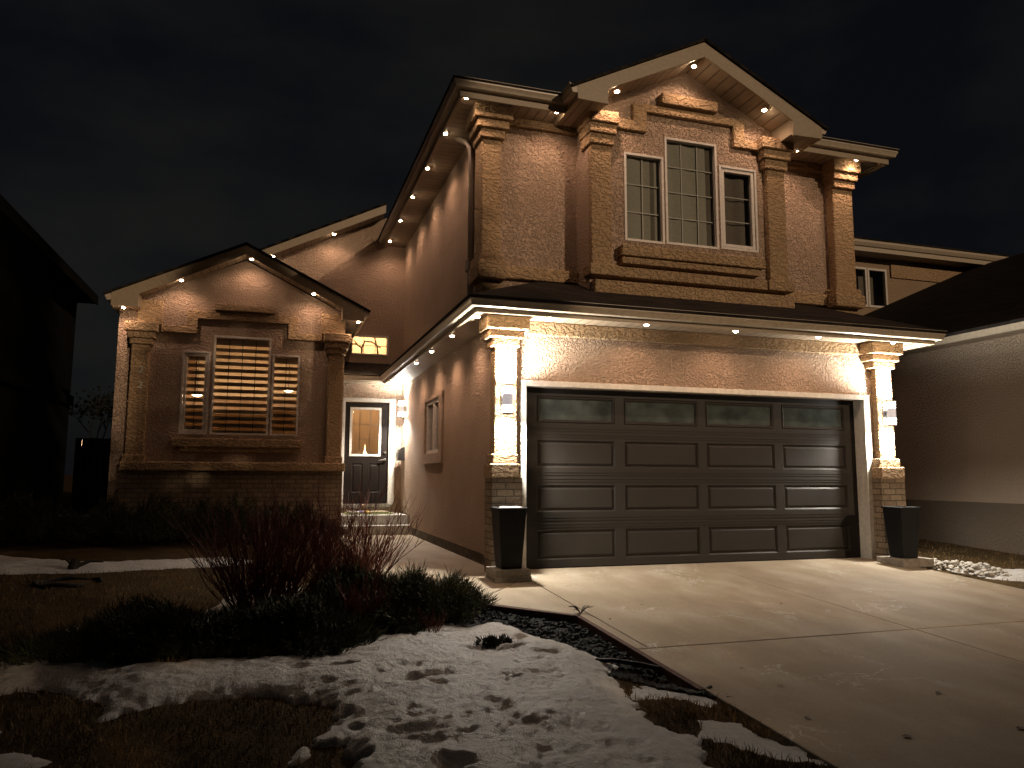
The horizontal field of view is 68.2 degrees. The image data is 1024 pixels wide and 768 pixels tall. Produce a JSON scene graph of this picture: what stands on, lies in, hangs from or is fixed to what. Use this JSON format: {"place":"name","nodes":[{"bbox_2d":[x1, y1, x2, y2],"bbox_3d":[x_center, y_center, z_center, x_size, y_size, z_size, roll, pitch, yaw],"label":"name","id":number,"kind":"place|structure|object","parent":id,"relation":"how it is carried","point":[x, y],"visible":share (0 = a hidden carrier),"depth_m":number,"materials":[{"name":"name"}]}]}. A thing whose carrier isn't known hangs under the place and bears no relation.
{"place":"outdoors","nodes":[
{"label":"outdoors","id":0,"kind":"place"},
{"bbox_2d":[0,475,1023,767],"bbox_3d":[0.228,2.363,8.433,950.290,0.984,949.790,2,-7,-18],"label":"ground","id":1,"kind":"structure","parent":0,"point":[88,549],"depth_m":4.43,"materials":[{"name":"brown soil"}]},
{"bbox_2d":[0,194,98,514],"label":"neighbour house","id":2,"kind":"structure","parent":1,"relation":"on","point":[45,288],"depth_m":13.62,"materials":[{"name":"black"}]},
{"bbox_2d":[32,576,102,587],"bbox_3d":[-4.617,2.063,7.863,0.644,0.067,0.564,2,-7,-18],"label":"garden hose","id":3,"kind":"object","parent":1,"relation":"on","point":[36,583],"visible":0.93,"depth_m":7.73,"materials":[{"name":"black plastic"}]},
{"bbox_2d":[63,558,103,569],"bbox_3d":[-4.902,2.105,8.622,0.425,0.245,0.153,2,-7,-18],"label":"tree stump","id":4,"kind":"object","parent":1,"relation":"on","point":[74,564],"visible":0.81,"depth_m":8.60,"materials":[{"name":"brown wood"}]},
{"bbox_2d":[71,438,110,508],"bbox_3d":[-9.556,2.345,18.807,2.407,1.969,0.070,2,-7,-18],"label":"wooden fence","id":5,"kind":"object","parent":1,"relation":"on","point":[84,496],"visible":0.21,"depth_m":18.54,"materials":[{"name":"brown wood"}]},
{"bbox_2d":[69,386,113,489],"bbox_3d":[-13.658,1.934,26.564,4.196,4.634,3.097,0,-7,6],"label":"garden tree","id":6,"kind":"object","parent":1,"relation":"on","point":[106,401],"visible":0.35,"depth_m":26.38,"materials":[{"name":"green plant"}]},
{"bbox_2d":[20,487,203,543],"bbox_3d":[-5.489,1.918,10.939,2.082,0.848,2.344,-4,-8,31],"label":"evergreen shrub","id":7,"kind":"object","parent":1,"relation":"on","point":[128,526],"visible":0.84,"depth_m":10.57,"materials":[{"name":"green plant"}]},
{"bbox_2d":[0,586,294,668],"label":"juniper shrub","id":8,"kind":"object","parent":1,"relation":"on","point":[147,622],"visible":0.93,"depth_m":5.26,"materials":[{"name":"green plant"}]},
{"bbox_2d":[134,491,302,542],"bbox_3d":[-4.404,2.003,11.485,2.404,0.821,2.004,2,-7,-18],"label":"evergreen shrub","id":9,"kind":"object","parent":1,"relation":"on","point":[226,513],"visible":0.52,"depth_m":11.02,"materials":[{"name":"green plant"}]},
{"bbox_2d":[157,475,355,610],"bbox_3d":[-2.260,1.449,6.773,1.648,1.274,1.930,2,-7,-18],"label":"red twig shrub","id":10,"kind":"object","parent":1,"relation":"on","point":[265,580],"visible":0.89,"depth_m":6.49,"materials":[{"name":"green plant"}]},
{"bbox_2d":[209,497,349,540],"bbox_3d":[-3.410,2.051,11.470,1.963,0.750,1.932,1,-7,-4],"label":"evergreen shrub","id":11,"kind":"object","parent":1,"relation":"on","point":[282,510],"visible":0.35,"depth_m":10.94,"materials":[{"name":"green plant"}]},
{"bbox_2d":[169,588,393,657],"bbox_3d":[-1.648,1.811,5.848,1.538,0.512,1.453,-3,-8,24],"label":"juniper shrub","id":12,"kind":"object","parent":1,"relation":"on","point":[297,612],"visible":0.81,"depth_m":5.59,"materials":[{"name":"green plant"}]},
{"bbox_2d":[251,474,434,595],"bbox_3d":[-1.646,1.495,7.409,1.737,1.274,1.801,2,-7,-18],"label":"red twig shrub","id":13,"kind":"object","parent":1,"relation":"on","point":[363,545],"visible":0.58,"depth_m":7.38,"materials":[{"name":"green plant"}]},
{"bbox_2d":[299,552,404,609],"bbox_3d":[-1.374,1.873,7.182,1.264,0.573,1.532,1,-7,-4],"label":"juniper shrub","id":14,"kind":"object","parent":1,"relation":"on","point":[323,587],"visible":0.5,"depth_m":6.85,"materials":[{"name":"green plant"}]},
{"bbox_2d":[331,566,399,621],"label":"red twig shrub","id":15,"kind":"object","parent":1,"relation":"on","point":[354,602],"visible":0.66,"depth_m":6.30,"materials":[{"name":"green plant"}]},
{"bbox_2d":[327,556,499,627],"bbox_3d":[-0.864,1.838,6.701,1.706,0.598,1.408,2,-7,-18],"label":"juniper shrub","id":16,"kind":"object","parent":1,"relation":"on","point":[453,596],"visible":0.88,"depth_m":6.50,"materials":[{"name":"green plant"}]},
{"bbox_2d":[394,619,434,634],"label":"evergreen tuft","id":17,"kind":"object","parent":1,"relation":"on","point":[409,628],"visible":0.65,"depth_m":5.95,"materials":[{"name":"green plant"}]},
{"bbox_2d":[398,604,447,632],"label":"red twig shrub","id":18,"kind":"object","parent":1,"relation":"on","point":[434,622],"visible":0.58,"depth_m":6.08,"materials":[{"name":"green plant"}]},
{"bbox_2d":[470,633,515,649],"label":"evergreen tuft","id":19,"kind":"object","parent":1,"relation":"on","point":[492,640],"visible":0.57,"depth_m":5.59,"materials":[{"name":"green plant"}]},
{"bbox_2d":[341,535,647,648],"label":"walkway","id":20,"kind":"structure","parent":1,"relation":"on","point":[529,595],"depth_m":8.27,"materials":[{"name":"concrete"}]},
{"bbox_2d":[341,512,411,535],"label":"front steps","id":21,"kind":"structure","parent":20,"relation":"on","point":[381,518],"depth_m":14.00,"materials":[{"name":"concrete"}]},
{"bbox_2d":[344,510,393,514],"bbox_3d":[-2.794,2.496,14.703,0.890,0.045,0.630,2,-7,-18],"label":"doormat","id":22,"kind":"object","parent":21,"relation":"on","point":[380,512],"visible":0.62,"depth_m":14.52,"materials":[{"name":"brown rubber"}]},
{"bbox_2d":[485,573,531,582],"bbox_3d":[-0.041,2.094,8.191,0.410,0.065,0.385,2,-7,-18],"label":"paver block","id":23,"kind":"object","parent":20,"relation":"on","point":[507,579],"depth_m":8.02,"materials":[{"name":"concrete"}]},
{"bbox_2d":[486,566,530,576],"bbox_3d":[-0.042,2.028,8.204,0.400,0.066,0.385,2,-7,-18],"label":"paver block","id":24,"kind":"object","parent":23,"relation":"on","point":[495,571],"depth_m":8.05,"materials":[{"name":"concrete"}]},
{"bbox_2d":[490,506,527,568],"bbox_3d":[-0.036,1.669,8.252,0.336,0.659,0.336,2,-7,-18],"label":"planter","id":25,"kind":"object","parent":24,"relation":"on","point":[508,523],"visible":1,"depth_m":8.13,"materials":[{"name":"plastic"}]},
{"bbox_2d":[569,605,591,613],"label":"dry weed","id":26,"kind":"object","parent":20,"relation":"on","point":[577,609],"visible":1,"depth_m":6.66,"materials":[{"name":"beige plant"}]},
{"bbox_2d":[0,514,1023,767],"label":"snow","id":27,"kind":"structure","parent":1,"relation":"on","point":[446,696],"depth_m":4.54,"materials":[{"name":"white snow"}]},
{"bbox_2d":[972,564,978,568],"bbox_3d":[5.826,2.296,9.499,0.080,0.065,0.087,22,-18,6],"label":"river stone","id":28,"kind":"object","parent":27,"relation":"on","point":[975,566],"visible":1,"depth_m":9.48,"materials":[{"name":"white stone"}]},
{"bbox_2d":[103,38,947,571],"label":"house","id":29,"kind":"structure","parent":1,"relation":"on","point":[693,218],"depth_m":10.34,"materials":[{"name":"paint"}]},
{"bbox_2d":[181,360,197,418],"bbox_3d":[-7.233,0.897,16.074,0.830,3.200,0.600,2,-7,-18],"label":"kitchen cabinet","id":30,"kind":"object","parent":29,"relation":"in","point":[191,382],"depth_m":16.02,"materials":[{"name":"brown wood"}]},
{"bbox_2d":[178,350,210,434],"bbox_3d":[-5.494,0.153,13.108,0.455,1.445,0.147,2,-7,-18],"label":"window","id":31,"kind":"structure","parent":29,"relation":"in","point":[194,418],"depth_m":13.10,"materials":[{"name":"plastic"}]},
{"bbox_2d":[209,335,271,435],"bbox_3d":[-4.781,0.037,13.351,0.960,1.740,0.147,2,-7,-18],"label":"window","id":32,"kind":"structure","parent":29,"relation":"in","point":[235,422],"depth_m":13.38,"materials":[{"name":"plastic"}]},
{"bbox_2d":[193,397,295,414],"bbox_3d":[-5.525,1.456,16.556,2.740,2.220,0.600,2,-7,-18],"label":"kitchen cabinet","id":33,"kind":"object","parent":29,"relation":"in","point":[243,408],"visible":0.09,"depth_m":16.28,"materials":[{"name":"brown wood"}]},
{"bbox_2d":[269,354,299,435],"bbox_3d":[-4.070,0.209,13.559,0.475,1.455,0.147,2,-7,-18],"label":"window","id":34,"kind":"structure","parent":29,"relation":"in","point":[283,421],"depth_m":13.58,"materials":[{"name":"plastic"}]},
{"bbox_2d":[343,402,388,503],"bbox_3d":[-2.946,1.386,15.281,0.880,2.040,0.096,2,-7,-18],"label":"front door","id":35,"kind":"structure","parent":29,"relation":"in","point":[364,469],"depth_m":15.28,"materials":[{"name":"paint"}]},
{"bbox_2d":[353,338,380,353],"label":"dried branch","id":36,"kind":"object","parent":29,"relation":"in","point":[361,347],"visible":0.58,"depth_m":15.76,"materials":[{"name":"brown wood"}]},
{"bbox_2d":[351,334,388,355],"bbox_3d":[-2.925,-0.793,15.541,0.760,0.410,0.072,2,-7,-18],"label":"window","id":37,"kind":"structure","parent":29,"relation":"in","point":[371,336],"depth_m":15.54,"materials":[{"name":"glass"}]},
{"bbox_2d":[396,447,404,460],"bbox_3d":[-2.235,1.396,15.126,0.135,0.269,0.290,2,-7,-18],"label":"mailbox","id":38,"kind":"object","parent":29,"relation":"attached to","point":[400,454],"visible":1,"depth_m":15.00,"materials":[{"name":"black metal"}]},
{"bbox_2d":[398,400,406,417],"bbox_3d":[-2.184,0.494,15.039,0.164,0.344,0.128,2,-7,-18],"label":"wall sconce","id":39,"kind":"object","parent":29,"relation":"attached to","point":[401,408],"depth_m":15.00,"materials":[{"name":"glass"}]},
{"bbox_2d":[426,397,438,453],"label":"window","id":40,"kind":"structure","parent":29,"relation":"in","point":[432,406],"depth_m":12.75,"materials":[{"name":"plastic"}]},
{"bbox_2d":[501,384,512,414],"bbox_3d":[-0.054,0.181,8.673,0.128,0.344,0.164,2,-7,-18],"label":"wall sconce","id":41,"kind":"object","parent":29,"relation":"attached to","point":[506,398],"depth_m":8.62,"materials":[{"name":"glass"}]},
{"bbox_2d":[624,148,670,244],"bbox_3d":[1.790,-2.549,10.228,0.820,1.480,0.099,2,-7,-18],"label":"window","id":42,"kind":"structure","parent":29,"relation":"in","point":[644,214],"depth_m":10.26,"materials":[{"name":"glass"}]},
{"bbox_2d":[526,387,860,568],"bbox_3d":[2.437,1.207,9.738,4.900,2.170,0.036,2,-7,-18],"label":"garage door","id":43,"kind":"structure","parent":29,"relation":"in","point":[614,478],"depth_m":9.66,"materials":[{"name":"paint"}]},
{"bbox_2d":[664,137,725,249],"bbox_3d":[2.545,-2.641,10.486,0.995,1.730,0.106,2,-7,-18],"label":"window","id":44,"kind":"structure","parent":29,"relation":"in","point":[692,166],"depth_m":10.49,"materials":[{"name":"glass"}]},
{"bbox_2d":[718,165,758,252],"bbox_3d":[3.193,-2.462,10.694,0.780,1.430,0.147,2,-7,-18],"label":"window","id":45,"kind":"structure","parent":29,"relation":"in","point":[739,202],"depth_m":10.72,"materials":[{"name":"plastic"}]},
{"bbox_2d":[882,400,896,425],"bbox_3d":[5.167,0.403,10.325,0.128,0.344,0.164,2,-7,-18],"label":"wall sconce","id":46,"kind":"object","parent":29,"relation":"attached to","point":[889,412],"depth_m":10.28,"materials":[{"name":"glass"}]},
{"bbox_2d":[485,604,579,622],"bbox_3d":[0.101,2.092,6.771,1.052,0.155,0.046,-1,-7,25],"label":"edging board","id":47,"kind":"object","parent":1,"relation":"on","point":[551,616],"visible":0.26,"depth_m":6.70,"materials":[{"name":"black plastic"}]},
{"bbox_2d":[437,609,732,696],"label":"gravel","id":48,"kind":"structure","parent":1,"relation":"on","point":[577,636],"depth_m":6.07,"materials":[{"name":"grey gravel"}]},
{"bbox_2d":[595,658,659,670],"bbox_3d":[0.987,1.942,5.091,0.934,0.092,0.167,-6,-9,41],"label":"landscape edging","id":49,"kind":"object","parent":1,"relation":"on","point":[630,662],"visible":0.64,"depth_m":5.25,"materials":[{"name":"black plastic"}]},
{"bbox_2d":[577,615,705,694],"bbox_3d":[0.879,2.024,5.610,0.045,0.155,1.988,2,-4,-18],"label":"edging board","id":50,"kind":"object","parent":1,"relation":"on","point":[675,677],"visible":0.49,"depth_m":5.44,"materials":[{"name":"black plastic"}]},
{"bbox_2d":[854,236,1023,554],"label":"neighbour house","id":51,"kind":"structure","parent":1,"relation":"on","point":[958,393],"depth_m":12.84,"materials":[{"name":"paint"}]},
{"bbox_2d":[855,266,868,306],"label":"window","id":52,"kind":"structure","parent":51,"relation":"in","point":[865,286],"depth_m":20.80,"materials":[{"name":"plastic"}]},
{"bbox_2d":[867,268,887,307],"bbox_3d":[10.099,-2.643,20.942,0.660,1.110,0.090,2,-7,-18],"label":"window","id":53,"kind":"structure","parent":51,"relation":"in","point":[884,273],"depth_m":20.96,"materials":[{"name":"plastic"}]},
{"bbox_2d":[0,0,1023,474],"label":"sky","id":54,"kind":"structure","parent":0,"point":[139,139],"materials":[{"name":"black"}]},
{"bbox_2d":[531,558,1023,767],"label":"driveway","id":55,"kind":"structure","parent":0,"point":[859,662],"depth_m":5.75,"materials":[{"name":"concrete"}]},
{"bbox_2d":[877,556,933,566],"bbox_3d":[5.098,2.299,9.805,0.500,0.100,0.440,2,-7,-18],"label":"paver block","id":56,"kind":"object","parent":55,"relation":"on","point":[914,562],"depth_m":9.63,"materials":[{"name":"concrete"}]},
{"bbox_2d":[881,506,920,557],"bbox_3d":[5.081,1.924,9.844,0.336,0.649,0.336,2,-7,-18],"label":"planter","id":57,"kind":"object","parent":56,"relation":"on","point":[902,526],"visible":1,"depth_m":9.73,"materials":[{"name":"plastic"}]}
]}

